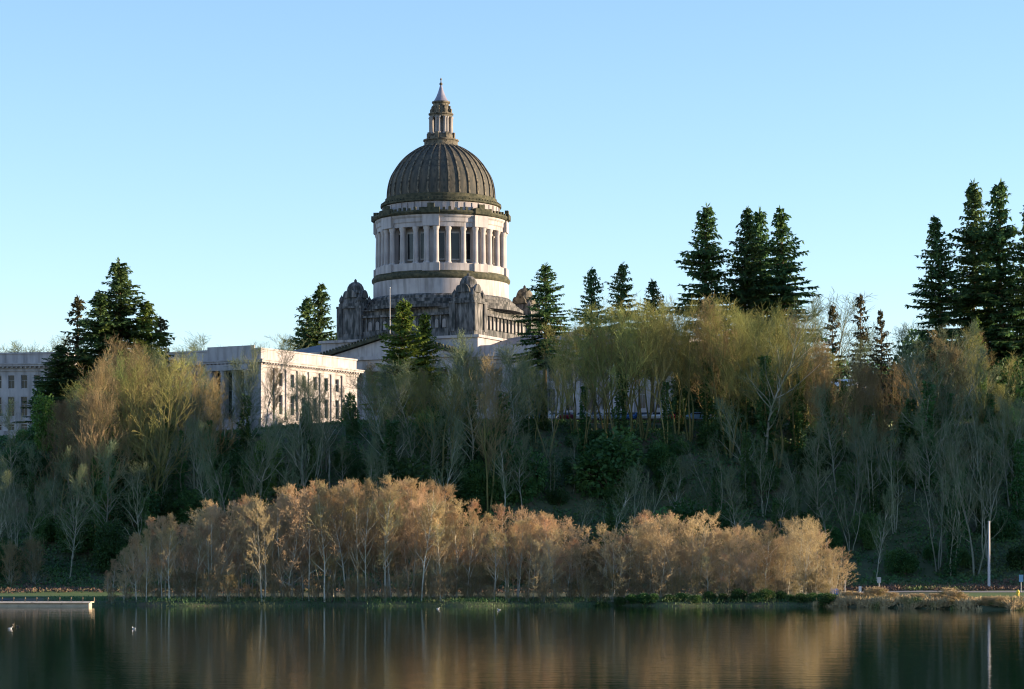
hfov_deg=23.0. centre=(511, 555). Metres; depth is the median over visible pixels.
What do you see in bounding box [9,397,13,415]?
window
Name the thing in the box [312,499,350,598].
alder tree
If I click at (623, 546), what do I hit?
alder tree
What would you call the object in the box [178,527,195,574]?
alder tree
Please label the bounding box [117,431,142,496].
slope tree
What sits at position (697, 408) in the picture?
evergreen shrub
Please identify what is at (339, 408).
slender tree
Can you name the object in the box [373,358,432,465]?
slender tree
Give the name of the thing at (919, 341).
slender tree
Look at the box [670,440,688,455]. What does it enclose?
evergreen shrub
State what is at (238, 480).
evergreen shrub
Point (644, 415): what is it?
parked car
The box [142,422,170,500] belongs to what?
slope tree
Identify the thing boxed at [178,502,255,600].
alder tree
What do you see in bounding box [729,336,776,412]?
evergreen shrub
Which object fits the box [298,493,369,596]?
alder tree
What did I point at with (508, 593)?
bare shrub
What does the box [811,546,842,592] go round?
alder tree
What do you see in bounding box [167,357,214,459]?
maple tree
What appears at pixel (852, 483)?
evergreen shrub
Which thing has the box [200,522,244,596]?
alder tree
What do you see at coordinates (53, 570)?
ivy undergrowth
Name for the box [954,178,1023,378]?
fir tree
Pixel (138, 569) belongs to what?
alder tree
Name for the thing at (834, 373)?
maple tree
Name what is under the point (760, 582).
bare shrub
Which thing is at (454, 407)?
slope tree
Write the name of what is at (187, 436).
slope tree
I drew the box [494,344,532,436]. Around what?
slender tree
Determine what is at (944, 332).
slender tree
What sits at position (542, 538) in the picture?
alder tree
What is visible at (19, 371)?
office building
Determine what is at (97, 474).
maple tree
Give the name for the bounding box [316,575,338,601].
bare shrub
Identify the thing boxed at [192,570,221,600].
bare shrub
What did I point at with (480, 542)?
alder tree
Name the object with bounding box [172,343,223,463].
slender tree
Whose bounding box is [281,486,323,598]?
alder tree
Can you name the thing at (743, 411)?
maple tree
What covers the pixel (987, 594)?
lawn
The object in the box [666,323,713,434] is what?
maple tree
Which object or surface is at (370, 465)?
evergreen shrub
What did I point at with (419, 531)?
alder tree
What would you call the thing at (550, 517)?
alder tree
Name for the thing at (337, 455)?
evergreen shrub
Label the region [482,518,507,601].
alder tree
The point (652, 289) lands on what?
fir tree
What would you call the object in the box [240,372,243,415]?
window
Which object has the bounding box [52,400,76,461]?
maple tree
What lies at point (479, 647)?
lake water
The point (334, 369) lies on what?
office building
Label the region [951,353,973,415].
slender tree
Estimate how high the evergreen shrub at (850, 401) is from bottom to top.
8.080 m
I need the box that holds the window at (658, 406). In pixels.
[657,386,663,407]
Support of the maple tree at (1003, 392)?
on the ground at (929, 570)
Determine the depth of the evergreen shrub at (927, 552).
368.27 m
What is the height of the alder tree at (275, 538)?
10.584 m
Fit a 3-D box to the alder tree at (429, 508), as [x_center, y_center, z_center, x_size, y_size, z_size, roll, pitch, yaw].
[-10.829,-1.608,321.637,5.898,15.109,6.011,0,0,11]
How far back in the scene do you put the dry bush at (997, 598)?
280.73 m
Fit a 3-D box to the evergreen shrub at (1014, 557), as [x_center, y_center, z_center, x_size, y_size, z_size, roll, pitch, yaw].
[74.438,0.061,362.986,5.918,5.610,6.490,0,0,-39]
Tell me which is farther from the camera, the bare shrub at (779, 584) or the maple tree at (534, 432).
the maple tree at (534, 432)
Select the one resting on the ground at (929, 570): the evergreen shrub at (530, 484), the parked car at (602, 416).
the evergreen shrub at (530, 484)
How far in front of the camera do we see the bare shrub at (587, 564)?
311.79 m
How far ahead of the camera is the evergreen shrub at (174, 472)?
395.44 m
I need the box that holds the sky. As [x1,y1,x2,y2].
[0,0,1023,377]
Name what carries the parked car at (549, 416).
on the parking lot
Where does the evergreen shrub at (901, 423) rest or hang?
on the ground at (929, 570)
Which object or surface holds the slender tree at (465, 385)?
on the ground at (929, 570)
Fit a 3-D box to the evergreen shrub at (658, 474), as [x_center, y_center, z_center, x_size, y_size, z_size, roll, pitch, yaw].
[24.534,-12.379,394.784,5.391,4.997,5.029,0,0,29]
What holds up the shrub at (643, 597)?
on the ground at (929, 570)
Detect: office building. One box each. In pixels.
[0,352,76,437]
[167,345,364,431]
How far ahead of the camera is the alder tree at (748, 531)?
314.67 m
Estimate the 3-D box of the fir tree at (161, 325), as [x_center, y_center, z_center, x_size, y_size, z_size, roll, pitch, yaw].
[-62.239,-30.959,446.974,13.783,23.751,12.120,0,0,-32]
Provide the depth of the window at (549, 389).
565.58 m
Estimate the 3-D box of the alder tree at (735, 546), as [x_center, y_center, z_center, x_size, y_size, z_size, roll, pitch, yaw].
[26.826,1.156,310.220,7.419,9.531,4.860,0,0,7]
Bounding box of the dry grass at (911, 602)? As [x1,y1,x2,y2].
[811,594,1023,609]
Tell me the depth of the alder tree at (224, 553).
312.87 m
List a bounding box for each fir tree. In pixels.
[10,344,91,432]
[36,290,142,428]
[47,294,94,379]
[68,257,173,427]
[116,301,190,431]
[149,316,183,407]
[283,296,314,349]
[293,282,336,346]
[360,298,433,415]
[397,310,446,417]
[509,263,586,418]
[566,267,622,413]
[601,263,643,409]
[631,279,681,412]
[664,202,743,411]
[707,206,776,404]
[727,207,803,394]
[749,205,836,403]
[823,302,848,397]
[838,293,880,402]
[865,308,899,413]
[887,215,985,407]
[924,178,1019,373]
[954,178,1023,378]
[964,316,989,416]
[970,252,998,342]
[990,205,1023,385]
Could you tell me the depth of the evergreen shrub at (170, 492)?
388.15 m
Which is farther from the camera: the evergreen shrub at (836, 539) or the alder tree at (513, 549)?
the evergreen shrub at (836, 539)
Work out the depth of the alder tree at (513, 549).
321.58 m
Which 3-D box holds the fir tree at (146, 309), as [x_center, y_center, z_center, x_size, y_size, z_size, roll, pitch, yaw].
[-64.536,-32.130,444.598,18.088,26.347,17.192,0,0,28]
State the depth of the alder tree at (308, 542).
307.74 m
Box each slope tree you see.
[0,397,34,500]
[0,455,28,545]
[0,468,20,568]
[0,470,24,545]
[17,442,50,529]
[17,479,53,556]
[40,462,67,517]
[44,478,65,526]
[48,446,100,559]
[49,461,102,578]
[56,385,98,502]
[59,389,116,500]
[75,440,135,556]
[116,461,160,563]
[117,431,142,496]
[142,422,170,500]
[148,431,183,515]
[163,391,205,498]
[174,362,223,489]
[181,417,215,506]
[185,380,222,456]
[193,421,239,513]
[193,454,225,542]
[231,406,296,516]
[232,420,285,509]
[240,438,257,476]
[273,445,299,494]
[274,369,320,489]
[280,465,307,527]
[285,397,338,495]
[291,372,350,487]
[326,436,361,494]
[344,435,399,509]
[361,446,395,490]
[363,354,417,476]
[376,399,408,482]
[404,439,433,483]
[407,416,452,493]
[427,414,470,535]
[434,371,478,470]
[449,406,471,467]
[484,434,526,514]
[505,431,537,507]
[540,433,564,498]
[559,497,595,577]
[563,436,582,490]
[593,467,643,545]
[616,431,635,499]
[630,457,676,526]
[654,455,691,511]
[672,429,725,524]
[706,461,753,566]
[711,396,763,508]
[749,438,781,517]
[767,471,801,548]
[780,451,807,518]
[781,486,802,534]
[799,418,844,530]
[799,464,837,553]
[803,380,853,491]
[819,465,871,555]
[838,407,877,515]
[845,410,879,497]
[854,425,889,521]
[859,483,905,580]
[864,428,889,511]
[875,426,910,533]
[902,432,962,571]
[903,437,925,501]
[907,407,946,495]
[909,374,962,489]
[922,415,971,505]
[930,468,980,577]
[934,422,1012,575]
[935,418,990,539]
[940,441,972,531]
[954,383,987,478]
[959,424,1009,558]
[965,459,998,537]
[973,394,1023,506]
[979,405,1001,472]
[984,399,1023,519]
[1002,392,1023,501]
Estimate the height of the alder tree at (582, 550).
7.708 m
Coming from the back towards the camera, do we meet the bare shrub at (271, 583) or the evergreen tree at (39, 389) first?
the evergreen tree at (39, 389)
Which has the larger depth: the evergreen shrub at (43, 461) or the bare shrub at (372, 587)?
the evergreen shrub at (43, 461)
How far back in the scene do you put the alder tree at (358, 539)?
314.74 m
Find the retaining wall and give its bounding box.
[524,419,814,422]
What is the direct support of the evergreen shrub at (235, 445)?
on the ground at (929, 570)
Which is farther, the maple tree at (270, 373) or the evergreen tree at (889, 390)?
the evergreen tree at (889, 390)
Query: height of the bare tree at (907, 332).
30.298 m
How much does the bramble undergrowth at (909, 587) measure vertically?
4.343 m
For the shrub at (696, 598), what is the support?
on the ground at (929, 570)
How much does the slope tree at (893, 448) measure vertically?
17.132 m
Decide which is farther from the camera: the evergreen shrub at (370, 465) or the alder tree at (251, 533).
the evergreen shrub at (370, 465)
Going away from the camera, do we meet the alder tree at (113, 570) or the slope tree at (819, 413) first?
the alder tree at (113, 570)
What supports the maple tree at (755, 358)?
on the ground at (929, 570)
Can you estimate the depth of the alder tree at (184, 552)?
309.95 m
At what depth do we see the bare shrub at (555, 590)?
306.32 m
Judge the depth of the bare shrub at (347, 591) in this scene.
306.81 m
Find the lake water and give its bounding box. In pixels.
[0,605,1023,688]
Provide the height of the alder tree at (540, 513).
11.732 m
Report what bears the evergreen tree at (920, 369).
on the ground at (929, 570)
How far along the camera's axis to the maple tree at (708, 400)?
410.11 m
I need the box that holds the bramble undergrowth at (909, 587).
[0,568,1023,593]
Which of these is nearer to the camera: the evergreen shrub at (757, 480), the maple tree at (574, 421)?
the evergreen shrub at (757, 480)
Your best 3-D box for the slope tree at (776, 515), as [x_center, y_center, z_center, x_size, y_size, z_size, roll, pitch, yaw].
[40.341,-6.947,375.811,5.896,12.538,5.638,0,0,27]
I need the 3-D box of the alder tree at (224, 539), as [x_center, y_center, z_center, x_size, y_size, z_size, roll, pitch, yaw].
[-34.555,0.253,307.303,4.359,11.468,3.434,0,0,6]
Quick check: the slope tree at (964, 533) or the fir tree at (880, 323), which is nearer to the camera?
the slope tree at (964, 533)
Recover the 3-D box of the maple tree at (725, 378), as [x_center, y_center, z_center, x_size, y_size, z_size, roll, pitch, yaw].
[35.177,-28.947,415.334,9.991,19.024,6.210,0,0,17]
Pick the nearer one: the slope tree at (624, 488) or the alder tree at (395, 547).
the alder tree at (395, 547)
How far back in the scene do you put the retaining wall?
430.00 m
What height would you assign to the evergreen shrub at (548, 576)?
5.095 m
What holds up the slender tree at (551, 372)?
on the ground at (929, 570)
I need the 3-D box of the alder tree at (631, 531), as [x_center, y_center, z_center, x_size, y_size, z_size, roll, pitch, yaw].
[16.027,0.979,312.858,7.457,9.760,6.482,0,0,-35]
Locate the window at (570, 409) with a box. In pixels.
[567,388,572,410]
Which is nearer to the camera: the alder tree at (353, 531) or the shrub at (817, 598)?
the shrub at (817, 598)
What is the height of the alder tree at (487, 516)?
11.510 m
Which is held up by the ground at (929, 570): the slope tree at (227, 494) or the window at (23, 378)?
the slope tree at (227, 494)
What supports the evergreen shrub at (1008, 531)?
on the ground at (929, 570)
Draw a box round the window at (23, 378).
[21,375,26,387]
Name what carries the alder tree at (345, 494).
on the ground at (929, 570)
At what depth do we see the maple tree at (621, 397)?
404.60 m
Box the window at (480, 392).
[479,392,484,412]
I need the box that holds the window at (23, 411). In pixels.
[21,397,26,415]
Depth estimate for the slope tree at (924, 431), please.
382.65 m
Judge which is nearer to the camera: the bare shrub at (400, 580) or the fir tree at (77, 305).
the bare shrub at (400, 580)
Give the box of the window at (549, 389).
[549,389,554,410]
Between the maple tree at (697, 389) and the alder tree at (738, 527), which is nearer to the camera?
the alder tree at (738, 527)
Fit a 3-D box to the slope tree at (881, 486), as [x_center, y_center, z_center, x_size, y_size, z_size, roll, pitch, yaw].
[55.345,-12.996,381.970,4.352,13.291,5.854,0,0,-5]
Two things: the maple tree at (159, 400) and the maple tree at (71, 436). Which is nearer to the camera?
the maple tree at (71, 436)
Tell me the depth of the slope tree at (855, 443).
381.86 m
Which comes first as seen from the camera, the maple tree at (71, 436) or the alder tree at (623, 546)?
the alder tree at (623, 546)
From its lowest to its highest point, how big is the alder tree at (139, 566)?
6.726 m
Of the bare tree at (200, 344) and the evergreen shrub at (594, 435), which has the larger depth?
the bare tree at (200, 344)
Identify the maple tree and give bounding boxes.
[33,395,89,514]
[43,399,68,453]
[49,374,108,462]
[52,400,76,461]
[60,346,146,518]
[63,388,89,449]
[64,400,89,482]
[65,389,129,553]
[76,374,130,463]
[81,357,125,444]
[87,344,206,511]
[88,346,205,491]
[92,338,169,462]
[95,330,162,471]
[119,357,147,403]
[121,341,168,416]
[143,363,178,459]
[165,371,180,437]
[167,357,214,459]
[179,377,224,488]
[199,371,244,458]
[260,366,289,427]
[358,362,384,435]
[359,370,417,442]
[382,376,418,420]
[387,375,422,417]
[397,346,490,496]
[409,366,432,426]
[459,363,481,416]
[464,352,519,511]
[505,362,555,453]
[514,347,581,458]
[538,320,586,429]
[547,329,611,454]
[550,321,594,418]
[559,290,668,437]
[560,326,636,428]
[566,292,668,445]
[572,327,616,432]
[593,296,663,429]
[601,295,689,440]
[626,293,679,428]
[629,297,705,433]
[638,320,679,451]
[650,301,705,441]
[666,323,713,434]
[676,292,765,457]
[682,291,739,441]
[689,309,740,421]
[690,338,718,414]
[701,328,751,430]
[716,312,766,446]
[718,303,763,423]
[725,296,805,467]
[733,320,805,457]
[734,321,791,428]
[735,303,826,416]
[764,307,827,452]
[774,333,820,445]
[776,314,830,436]
[796,341,841,459]
[802,339,847,461]
[806,349,846,424]
[834,347,897,481]
[842,362,884,464]
[856,362,901,470]
[882,357,914,451]
[901,362,926,421]
[911,326,972,464]
[949,347,1023,460]
[956,326,997,421]
[963,332,998,373]
[983,383,1015,419]
[984,364,1004,414]
[994,413,1023,490]
[996,384,1015,405]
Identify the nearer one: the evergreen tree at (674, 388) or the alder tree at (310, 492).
the alder tree at (310, 492)
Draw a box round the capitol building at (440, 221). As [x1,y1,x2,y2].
[293,78,696,419]
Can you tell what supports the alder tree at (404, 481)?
on the ground at (929, 570)
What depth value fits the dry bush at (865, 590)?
300.26 m
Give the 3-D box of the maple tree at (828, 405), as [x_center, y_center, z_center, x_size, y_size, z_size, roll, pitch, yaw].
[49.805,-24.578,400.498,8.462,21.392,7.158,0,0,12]
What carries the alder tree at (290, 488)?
on the ground at (929, 570)
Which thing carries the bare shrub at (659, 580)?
on the ground at (929, 570)
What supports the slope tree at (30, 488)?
on the ground at (929, 570)
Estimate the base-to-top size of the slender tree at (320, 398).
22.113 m
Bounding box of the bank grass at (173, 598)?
[44,594,829,605]
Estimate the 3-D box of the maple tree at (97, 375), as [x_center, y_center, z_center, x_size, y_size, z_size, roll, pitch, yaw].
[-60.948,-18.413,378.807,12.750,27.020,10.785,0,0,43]
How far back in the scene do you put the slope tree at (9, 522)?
366.44 m
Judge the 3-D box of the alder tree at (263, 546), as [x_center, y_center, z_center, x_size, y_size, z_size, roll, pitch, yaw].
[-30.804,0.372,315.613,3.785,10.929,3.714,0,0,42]
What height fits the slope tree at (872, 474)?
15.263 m
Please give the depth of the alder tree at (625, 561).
313.53 m
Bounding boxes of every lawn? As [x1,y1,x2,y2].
[0,591,138,597]
[942,592,1023,596]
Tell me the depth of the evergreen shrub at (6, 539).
362.64 m
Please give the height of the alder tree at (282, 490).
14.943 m
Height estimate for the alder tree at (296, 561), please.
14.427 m
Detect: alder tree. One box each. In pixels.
[103,572,110,600]
[104,570,113,596]
[108,558,120,587]
[110,550,150,596]
[116,547,130,586]
[116,572,129,601]
[119,549,139,584]
[122,535,142,601]
[125,543,149,595]
[129,531,152,594]
[136,527,158,596]
[136,529,157,600]
[138,539,169,596]
[144,517,163,587]
[149,515,174,598]
[151,518,174,595]
[152,527,171,589]
[156,513,186,599]
[156,531,178,596]
[157,537,207,595]
[165,523,185,594]
[166,523,214,596]
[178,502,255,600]
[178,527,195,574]
[181,522,199,594]
[184,506,227,595]
[187,500,246,600]
[187,529,210,588]
[190,506,224,597]
[190,524,209,597]
[195,524,236,595]
[197,498,230,593]
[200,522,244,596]
[212,513,243,596]
[213,506,252,599]
[217,518,237,595]
[228,522,249,595]
[230,494,256,591]
[230,495,283,601]
[230,530,250,595]
[239,497,265,596]
[244,518,265,598]
[246,504,282,585]
[246,506,272,596]
[248,517,273,596]
[256,488,319,600]
[256,518,281,592]
[260,495,296,595]
[261,504,306,594]
[266,510,325,595]
[271,486,305,590]
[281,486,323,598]
[283,483,303,596]
[286,514,310,600]
[288,507,313,589]
[293,492,328,600]
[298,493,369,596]
[302,478,330,599]
[302,480,321,596]
[306,482,342,601]
[312,477,415,596]
[312,486,344,595]
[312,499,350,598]
[315,489,357,598]
[315,505,358,596]
[320,485,360,600]
[334,478,359,594]
[334,486,365,598]
[334,495,366,592]
[340,477,380,599]
[341,500,370,594]
[347,477,385,598]
[351,496,390,593]
[355,490,382,596]
[367,493,402,597]
[368,472,410,598]
[368,492,407,596]
[369,485,428,593]
[375,496,404,593]
[377,486,419,594]
[379,476,412,595]
[381,493,436,599]
[395,477,429,596]
[401,505,425,589]
[405,503,465,597]
[407,481,436,594]
[409,479,451,600]
[409,498,469,597]
[411,486,451,596]
[413,490,435,593]
[420,492,451,596]
[426,484,465,596]
[429,510,453,600]
[439,503,464,595]
[441,503,462,578]
[441,509,471,597]
[449,526,491,593]
[457,522,489,587]
[458,497,485,594]
[458,537,497,592]
[459,510,483,597]
[471,511,496,573]
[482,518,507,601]
[485,532,513,593]
[487,503,522,594]
[492,533,512,599]
[495,505,541,596]
[496,531,541,596]
[498,520,525,592]
[504,521,526,596]
[507,520,538,600]
[518,513,590,596]
[522,517,542,598]
[523,537,567,600]
[527,524,568,595]
[528,509,553,596]
[528,547,544,597]
[532,514,565,599]
[537,515,567,595]
[537,527,596,595]
[538,514,569,588]
[556,523,601,593]
[560,538,581,595]
[562,543,597,596]
[588,521,652,601]
[596,531,646,597]
[596,545,615,596]
[600,544,642,592]
[619,515,676,589]
[620,528,659,592]
[624,510,694,592]
[626,516,698,594]
[626,522,677,593]
[627,534,650,582]
[634,509,666,592]
[644,533,688,596]
[656,541,706,592]
[663,515,719,594]
[672,510,733,594]
[677,530,699,591]
[685,532,733,584]
[688,529,723,591]
[700,547,716,587]
[705,528,756,593]
[706,523,755,594]
[710,552,732,595]
[711,524,775,590]
[714,533,734,590]
[717,539,771,589]
[727,551,755,597]
[736,527,754,587]
[747,537,763,587]
[749,542,779,585]
[751,521,779,586]
[756,528,807,592]
[763,537,797,587]
[766,534,800,592]
[766,536,812,594]
[769,543,803,590]
[772,516,821,594]
[778,531,827,588]
[781,515,828,593]
[782,525,836,591]
[799,531,837,593]
[809,546,851,590]
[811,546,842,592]
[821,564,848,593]
[832,560,857,594]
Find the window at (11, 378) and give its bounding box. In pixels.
[9,376,13,388]
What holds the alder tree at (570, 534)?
on the ground at (929, 570)
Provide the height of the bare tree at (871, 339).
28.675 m
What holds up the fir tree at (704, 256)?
on the ground at (929, 570)
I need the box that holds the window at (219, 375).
[217,373,220,402]
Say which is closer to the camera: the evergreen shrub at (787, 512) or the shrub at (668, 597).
the shrub at (668, 597)
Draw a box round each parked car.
[548,412,559,418]
[560,412,572,418]
[576,412,588,418]
[588,412,602,418]
[601,412,614,418]
[626,412,637,418]
[638,412,649,418]
[651,412,663,418]
[682,412,709,418]
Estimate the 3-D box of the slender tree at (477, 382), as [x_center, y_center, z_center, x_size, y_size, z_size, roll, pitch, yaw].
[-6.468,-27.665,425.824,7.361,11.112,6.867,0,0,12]
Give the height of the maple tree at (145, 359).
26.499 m
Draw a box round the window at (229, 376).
[228,372,231,418]
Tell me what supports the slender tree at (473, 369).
on the ground at (929, 570)
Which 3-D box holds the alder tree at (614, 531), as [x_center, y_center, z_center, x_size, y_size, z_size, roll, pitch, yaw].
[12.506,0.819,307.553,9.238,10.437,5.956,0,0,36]
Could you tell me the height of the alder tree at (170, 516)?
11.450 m
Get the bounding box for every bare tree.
[5,340,36,351]
[13,343,45,351]
[43,334,70,351]
[183,333,220,350]
[264,334,308,350]
[645,313,695,400]
[801,304,848,365]
[816,287,886,371]
[851,322,892,372]
[882,322,933,359]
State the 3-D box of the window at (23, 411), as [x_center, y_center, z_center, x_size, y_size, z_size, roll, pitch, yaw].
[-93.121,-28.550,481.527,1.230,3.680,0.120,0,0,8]
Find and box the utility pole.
[988,521,989,585]
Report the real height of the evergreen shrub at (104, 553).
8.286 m
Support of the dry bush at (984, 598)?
on the ground at (929, 570)
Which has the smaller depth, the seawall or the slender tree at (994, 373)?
the seawall
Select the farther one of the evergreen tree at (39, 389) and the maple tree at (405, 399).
the evergreen tree at (39, 389)
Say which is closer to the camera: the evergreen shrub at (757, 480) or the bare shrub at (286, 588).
the bare shrub at (286, 588)
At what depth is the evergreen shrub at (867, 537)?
375.23 m
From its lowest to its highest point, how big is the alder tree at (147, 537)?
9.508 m
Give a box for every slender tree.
[133,354,178,458]
[135,347,180,462]
[155,355,187,463]
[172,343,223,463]
[197,368,235,434]
[219,365,260,436]
[220,351,271,463]
[224,339,266,435]
[255,335,296,426]
[270,378,326,488]
[286,372,340,493]
[295,381,348,472]
[329,384,345,415]
[333,385,359,437]
[344,371,428,490]
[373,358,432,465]
[373,363,388,401]
[415,372,479,474]
[420,375,457,454]
[421,357,444,404]
[428,347,467,415]
[437,328,512,490]
[452,359,479,418]
[458,362,488,405]
[459,341,491,418]
[481,334,544,481]
[486,359,537,458]
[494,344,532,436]
[501,358,528,422]
[505,366,542,428]
[519,360,543,426]
[528,367,552,429]
[534,355,563,437]
[735,292,835,473]
[753,312,790,421]
[814,338,873,460]
[885,318,964,493]
[888,345,949,486]
[912,340,952,394]
[918,317,986,438]
[930,322,969,418]
[937,344,992,480]
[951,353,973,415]
[953,344,988,419]
[972,364,1002,429]
[990,397,1022,449]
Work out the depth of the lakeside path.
333.42 m
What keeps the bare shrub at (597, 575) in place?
on the ground at (929, 570)
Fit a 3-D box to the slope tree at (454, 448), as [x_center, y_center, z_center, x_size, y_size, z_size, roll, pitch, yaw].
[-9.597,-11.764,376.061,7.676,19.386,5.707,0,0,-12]
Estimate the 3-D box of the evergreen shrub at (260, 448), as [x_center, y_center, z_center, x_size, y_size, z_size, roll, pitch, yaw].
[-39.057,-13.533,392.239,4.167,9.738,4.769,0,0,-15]
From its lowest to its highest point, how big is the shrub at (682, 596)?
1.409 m
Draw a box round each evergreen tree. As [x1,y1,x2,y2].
[28,376,60,435]
[668,347,692,408]
[670,383,676,411]
[881,350,920,418]
[890,328,930,418]
[906,345,968,418]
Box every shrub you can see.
[0,537,24,571]
[0,538,26,585]
[0,543,19,578]
[2,445,50,483]
[16,429,37,443]
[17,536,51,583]
[22,422,35,434]
[30,391,57,452]
[32,514,58,544]
[53,509,94,552]
[56,452,82,482]
[82,448,152,505]
[92,517,132,571]
[106,588,118,604]
[107,463,152,504]
[108,543,135,571]
[113,484,161,530]
[120,586,134,600]
[132,513,171,553]
[137,576,156,600]
[141,473,176,500]
[151,582,166,599]
[156,499,181,520]
[164,451,187,476]
[165,569,190,600]
[172,489,207,526]
[178,568,206,600]
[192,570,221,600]
[199,432,239,463]
[210,454,224,477]
[212,450,244,482]
[214,570,240,601]
[220,507,256,542]
[233,458,264,495]
[234,509,268,547]
[238,582,252,601]
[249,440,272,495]
[250,584,263,598]
[261,568,288,599]
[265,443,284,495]
[276,461,307,489]
[281,584,295,600]
[284,485,316,524]
[292,584,304,600]
[303,577,321,600]
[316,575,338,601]
[330,443,363,474]
[338,578,356,601]
[339,392,359,420]
[344,462,366,481]
[345,418,362,438]
[345,573,371,600]
[359,454,439,518]
[362,458,384,481]
[364,580,379,600]
[378,585,391,601]
[389,574,410,600]
[403,410,462,472]
[408,574,431,600]
[420,573,444,600]
[425,392,452,422]
[427,570,457,601]
[441,570,468,600]
[444,480,460,506]
[453,459,499,500]
[455,561,488,599]
[461,492,485,520]
[461,585,475,599]
[462,427,496,464]
[470,574,492,600]
[472,557,507,596]
[484,477,519,505]
[484,585,497,601]
[486,562,505,582]
[489,435,549,504]
[504,586,515,601]
[508,548,542,584]
[516,458,545,494]
[519,584,535,602]
[532,578,554,601]
[538,559,566,582]
[548,488,569,505]
[548,581,565,601]
[561,453,586,474]
[562,582,579,600]
[563,425,647,497]
[563,428,587,448]
[564,553,593,596]
[570,546,607,598]
[574,536,620,597]
[585,570,611,601]
[587,429,612,445]
[592,601,610,605]
[598,569,625,601]
[599,512,629,545]
[602,484,625,506]
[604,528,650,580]
[613,597,626,605]
[614,580,628,596]
[624,594,637,603]
[627,581,644,595]
[633,569,660,594]
[636,505,686,566]
[636,592,650,604]
[645,439,680,472]
[647,593,659,602]
[652,462,685,491]
[656,576,671,597]
[658,496,720,561]
[660,594,678,601]
[667,572,688,596]
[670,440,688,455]
[673,367,699,414]
[675,592,690,601]
[683,343,760,418]
[685,572,705,599]
[688,595,701,602]
[691,505,754,562]
[696,414,738,453]
[696,574,718,594]
[701,590,716,601]
[711,579,731,594]
[716,593,728,601]
[722,500,735,514]
[728,582,738,599]
[728,588,748,601]
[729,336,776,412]
[729,529,759,560]
[737,577,754,600]
[746,571,771,600]
[748,592,761,601]
[753,464,780,490]
[756,589,776,601]
[769,578,791,593]
[771,497,791,520]
[773,590,787,601]
[775,437,788,453]
[785,594,794,601]
[787,414,817,433]
[787,584,803,601]
[791,439,835,473]
[792,593,813,602]
[795,570,826,593]
[806,592,818,600]
[812,593,829,601]
[818,592,836,605]
[819,524,843,548]
[819,582,833,592]
[832,389,867,418]
[834,463,857,490]
[844,474,867,492]
[849,510,883,549]
[883,547,920,577]
[884,459,913,484]
[895,409,915,433]
[895,429,920,449]
[922,543,938,558]
[933,501,962,525]
[956,547,974,567]
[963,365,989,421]
[968,495,989,512]
[976,461,998,484]
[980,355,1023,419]
[986,506,1022,540]
[1005,539,1023,570]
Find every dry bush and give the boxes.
[843,590,856,595]
[849,592,864,596]
[860,589,874,596]
[865,586,890,596]
[887,592,900,603]
[934,587,957,597]
[941,589,969,606]
[978,596,990,605]
[988,595,1006,606]
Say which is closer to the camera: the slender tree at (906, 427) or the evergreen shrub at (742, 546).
the evergreen shrub at (742, 546)
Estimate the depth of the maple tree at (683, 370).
411.25 m
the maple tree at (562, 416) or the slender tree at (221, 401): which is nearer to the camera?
the slender tree at (221, 401)
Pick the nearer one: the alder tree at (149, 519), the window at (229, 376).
the alder tree at (149, 519)
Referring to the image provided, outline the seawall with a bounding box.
[0,601,93,606]
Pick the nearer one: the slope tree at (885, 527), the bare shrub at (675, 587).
the bare shrub at (675, 587)
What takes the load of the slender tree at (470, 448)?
on the ground at (929, 570)
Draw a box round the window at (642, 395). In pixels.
[640,387,645,408]
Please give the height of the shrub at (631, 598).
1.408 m
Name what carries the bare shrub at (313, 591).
on the ground at (929, 570)
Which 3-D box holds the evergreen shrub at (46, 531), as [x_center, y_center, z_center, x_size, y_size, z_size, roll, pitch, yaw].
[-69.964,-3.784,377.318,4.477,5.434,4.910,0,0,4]
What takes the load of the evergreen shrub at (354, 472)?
on the ground at (929, 570)
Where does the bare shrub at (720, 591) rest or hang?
on the ground at (929, 570)
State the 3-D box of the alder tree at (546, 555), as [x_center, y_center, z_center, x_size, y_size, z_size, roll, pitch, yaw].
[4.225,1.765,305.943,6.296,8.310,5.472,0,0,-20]
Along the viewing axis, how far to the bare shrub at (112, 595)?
304.82 m
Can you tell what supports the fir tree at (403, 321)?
on the ground at (929, 570)
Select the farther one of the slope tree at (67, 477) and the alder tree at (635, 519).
the slope tree at (67, 477)
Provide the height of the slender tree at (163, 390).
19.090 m
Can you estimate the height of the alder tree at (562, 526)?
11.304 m
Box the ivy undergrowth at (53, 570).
[0,417,1023,589]
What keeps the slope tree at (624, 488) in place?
on the ground at (929, 570)
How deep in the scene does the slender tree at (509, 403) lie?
386.51 m
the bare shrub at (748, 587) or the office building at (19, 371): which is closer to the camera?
the bare shrub at (748, 587)
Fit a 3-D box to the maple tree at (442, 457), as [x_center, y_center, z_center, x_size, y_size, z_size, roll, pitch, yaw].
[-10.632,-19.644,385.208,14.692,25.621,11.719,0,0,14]
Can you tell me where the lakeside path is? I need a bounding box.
[859,591,1023,592]
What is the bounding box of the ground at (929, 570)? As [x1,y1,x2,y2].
[0,422,1023,609]
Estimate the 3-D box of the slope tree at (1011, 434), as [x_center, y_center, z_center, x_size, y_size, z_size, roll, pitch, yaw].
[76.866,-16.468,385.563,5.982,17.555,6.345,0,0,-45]
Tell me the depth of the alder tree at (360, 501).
321.64 m
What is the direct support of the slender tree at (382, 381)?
on the ground at (929, 570)
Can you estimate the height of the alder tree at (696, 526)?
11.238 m
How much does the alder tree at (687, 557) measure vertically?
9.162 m
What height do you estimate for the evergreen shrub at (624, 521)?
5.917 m
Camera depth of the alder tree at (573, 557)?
308.68 m
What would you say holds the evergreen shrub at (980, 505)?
on the ground at (929, 570)
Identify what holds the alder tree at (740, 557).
on the ground at (929, 570)
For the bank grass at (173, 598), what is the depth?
304.79 m
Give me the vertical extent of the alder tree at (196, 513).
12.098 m

